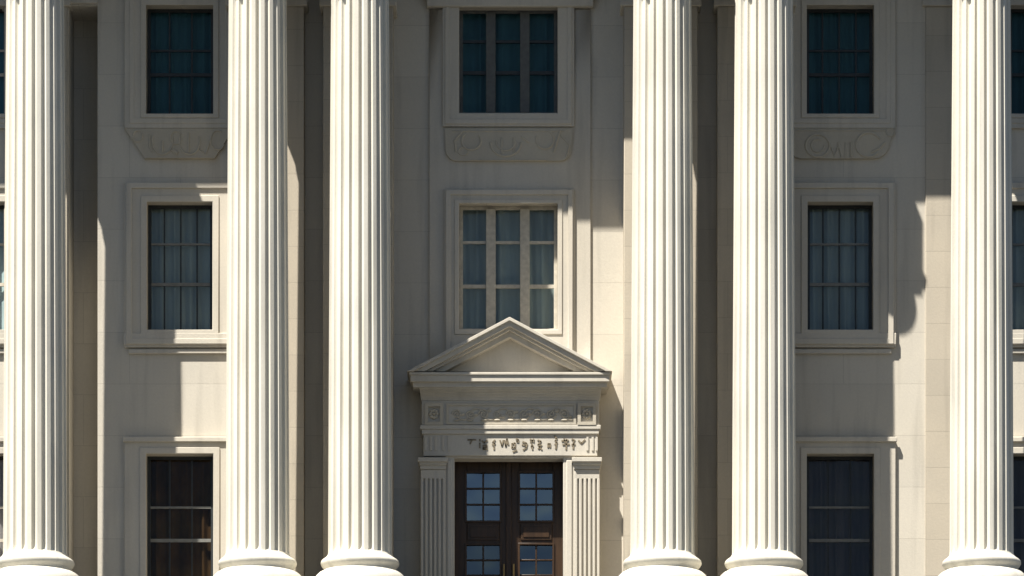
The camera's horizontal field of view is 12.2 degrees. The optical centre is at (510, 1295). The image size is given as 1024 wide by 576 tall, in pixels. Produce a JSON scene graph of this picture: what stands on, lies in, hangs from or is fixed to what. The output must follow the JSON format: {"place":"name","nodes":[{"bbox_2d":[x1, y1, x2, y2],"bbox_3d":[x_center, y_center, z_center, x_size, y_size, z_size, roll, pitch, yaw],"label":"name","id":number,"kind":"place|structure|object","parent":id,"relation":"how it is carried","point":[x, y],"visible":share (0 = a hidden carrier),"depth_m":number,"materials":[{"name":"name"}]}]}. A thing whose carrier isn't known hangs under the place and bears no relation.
{"place":"outdoors","nodes":[
{"label":"outdoors","id":0,"kind":"place"},
{"bbox_2d":[0,0,1023,575],"bbox_3d":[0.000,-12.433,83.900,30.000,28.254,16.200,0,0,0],"label":"public building","id":1,"kind":"structure","parent":0,"point":[680,388],"depth_m":79.89,"materials":[{"name":"stone"}]},
{"bbox_2d":[0,460,2,556],"bbox_3d":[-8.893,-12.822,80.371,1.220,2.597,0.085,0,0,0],"label":"curtain","id":2,"kind":"object","parent":1,"relation":"hanging from","point":[1,504],"visible":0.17,"depth_m":80.39,"materials":[{"name":"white fabric"}]},
{"bbox_2d":[0,209,3,329],"bbox_3d":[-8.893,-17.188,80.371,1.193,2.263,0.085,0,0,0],"label":"curtain","id":3,"kind":"object","parent":1,"relation":"hanging from","point":[1,269],"visible":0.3,"depth_m":80.38,"materials":[{"name":"white fabric"}]},
{"bbox_2d":[0,437,3,542],"bbox_3d":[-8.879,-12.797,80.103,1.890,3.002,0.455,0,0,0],"label":"window","id":4,"kind":"structure","parent":1,"relation":"in","point":[1,438],"depth_m":79.92,"materials":[{"name":"stone"}]},
{"bbox_2d":[0,9,4,128],"bbox_3d":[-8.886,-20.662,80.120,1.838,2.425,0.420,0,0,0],"label":"window","id":5,"kind":"structure","parent":1,"relation":"in","point":[2,116],"depth_m":80.29,"materials":[{"name":"stone"}]},
{"bbox_2d":[0,183,4,353],"bbox_3d":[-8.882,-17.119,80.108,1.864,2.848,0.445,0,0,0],"label":"window","id":6,"kind":"structure","parent":1,"relation":"in","point":[2,185],"depth_m":79.90,"materials":[{"name":"stone"}]},
{"bbox_2d":[123,437,225,575],"bbox_3d":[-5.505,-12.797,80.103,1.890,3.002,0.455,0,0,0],"label":"window","id":7,"kind":"structure","parent":1,"relation":"in","point":[136,449],"depth_m":79.92,"materials":[{"name":"stone"}]},
{"bbox_2d":[124,183,227,353],"bbox_3d":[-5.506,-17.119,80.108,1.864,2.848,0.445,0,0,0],"label":"window","id":8,"kind":"structure","parent":1,"relation":"in","point":[137,196],"depth_m":79.92,"materials":[{"name":"stone"}]},
{"bbox_2d":[124,0,228,158],"bbox_3d":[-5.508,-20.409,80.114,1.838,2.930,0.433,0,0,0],"label":"window","id":9,"kind":"structure","parent":1,"relation":"in","point":[186,117],"depth_m":79.94,"materials":[{"name":"stone"}]},
{"bbox_2d":[151,460,210,575],"bbox_3d":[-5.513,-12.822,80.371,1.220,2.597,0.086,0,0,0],"label":"curtain","id":10,"kind":"object","parent":1,"relation":"hanging from","point":[180,518],"visible":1,"depth_m":80.38,"materials":[{"name":"fabric"}]},
{"bbox_2d":[152,209,209,329],"bbox_3d":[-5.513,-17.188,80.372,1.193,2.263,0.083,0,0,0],"label":"curtain","id":11,"kind":"object","parent":1,"relation":"hanging from","point":[172,271],"visible":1,"depth_m":80.38,"materials":[{"name":"fabric"}]},
{"bbox_2d":[455,462,505,575],"bbox_3d":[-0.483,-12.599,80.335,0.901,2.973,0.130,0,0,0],"label":"door","id":12,"kind":"structure","parent":1,"relation":"in","point":[482,532],"depth_m":80.33,"materials":[{"name":"brown wood"}]},
{"bbox_2d":[442,7,573,160],"bbox_3d":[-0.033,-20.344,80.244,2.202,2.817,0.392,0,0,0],"label":"window","id":13,"kind":"structure","parent":1,"relation":"in","point":[494,61],"depth_m":80.33,"materials":[{"name":"stone"}]},
{"bbox_2d":[463,210,553,328],"bbox_3d":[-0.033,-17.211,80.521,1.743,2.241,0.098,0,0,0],"label":"curtain","id":14,"kind":"object","parent":1,"relation":"hanging from","point":[508,270],"visible":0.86,"depth_m":80.54,"materials":[{"name":"fabric"}]},
{"bbox_2d":[444,189,573,350],"bbox_3d":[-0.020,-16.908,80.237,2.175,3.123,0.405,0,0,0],"label":"window","id":15,"kind":"structure","parent":1,"relation":"in","point":[453,213],"depth_m":80.08,"materials":[{"name":"stone"}]},
{"bbox_2d":[512,462,562,575],"bbox_3d":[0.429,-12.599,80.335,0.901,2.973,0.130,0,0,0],"label":"door","id":16,"kind":"structure","parent":1,"relation":"in","point":[535,532],"depth_m":80.33,"materials":[{"name":"brown wood"}]},
{"bbox_2d":[809,460,868,575],"bbox_3d":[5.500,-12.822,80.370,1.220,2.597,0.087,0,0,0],"label":"curtain","id":17,"kind":"object","parent":1,"relation":"hanging from","point":[838,518],"visible":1,"depth_m":80.39,"materials":[{"name":"fabric"}]},
{"bbox_2d":[810,209,867,329],"bbox_3d":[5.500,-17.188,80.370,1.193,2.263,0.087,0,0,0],"label":"curtain","id":18,"kind":"object","parent":1,"relation":"hanging from","point":[847,271],"visible":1,"depth_m":80.38,"materials":[{"name":"fabric"}]},
{"bbox_2d":[793,0,895,158],"bbox_3d":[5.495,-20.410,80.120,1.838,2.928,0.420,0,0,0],"label":"window","id":19,"kind":"structure","parent":1,"relation":"in","point":[834,118],"depth_m":79.94,"materials":[{"name":"stone"}]},
{"bbox_2d":[794,183,895,353],"bbox_3d":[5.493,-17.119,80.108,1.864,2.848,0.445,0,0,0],"label":"window","id":20,"kind":"structure","parent":1,"relation":"in","point":[882,196],"depth_m":79.92,"materials":[{"name":"stone"}]},
{"bbox_2d":[796,437,896,575],"bbox_3d":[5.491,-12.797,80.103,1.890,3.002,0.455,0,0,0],"label":"window","id":21,"kind":"structure","parent":1,"relation":"in","point":[883,449],"depth_m":79.92,"materials":[{"name":"stone"}]},
{"bbox_2d":[1011,0,1023,128],"bbox_3d":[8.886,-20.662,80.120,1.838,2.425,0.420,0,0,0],"label":"window","id":22,"kind":"structure","parent":1,"relation":"in","point":[1017,15],"depth_m":80.29,"materials":[{"name":"stone"}]},
{"bbox_2d":[1012,183,1023,353],"bbox_3d":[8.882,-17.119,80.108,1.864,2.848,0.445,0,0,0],"label":"window","id":23,"kind":"structure","parent":1,"relation":"in","point":[1017,188],"depth_m":79.92,"materials":[{"name":"stone"}]},
{"bbox_2d":[1013,209,1023,329],"bbox_3d":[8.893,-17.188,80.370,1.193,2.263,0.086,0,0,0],"label":"curtain","id":24,"kind":"object","parent":1,"relation":"hanging from","point":[1018,270],"visible":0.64,"depth_m":80.37,"materials":[{"name":"fabric"}]},
{"bbox_2d":[1013,460,1023,572],"bbox_3d":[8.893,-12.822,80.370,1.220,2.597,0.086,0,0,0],"label":"curtain","id":25,"kind":"object","parent":1,"relation":"hanging from","point":[1018,482],"visible":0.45,"depth_m":80.36,"materials":[{"name":"fabric"}]},
{"bbox_2d":[1013,437,1023,542],"bbox_3d":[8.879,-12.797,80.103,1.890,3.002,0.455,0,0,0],"label":"window","id":26,"kind":"structure","parent":1,"relation":"in","point":[1018,442],"depth_m":79.92,"materials":[{"name":"stone"}]}
]}

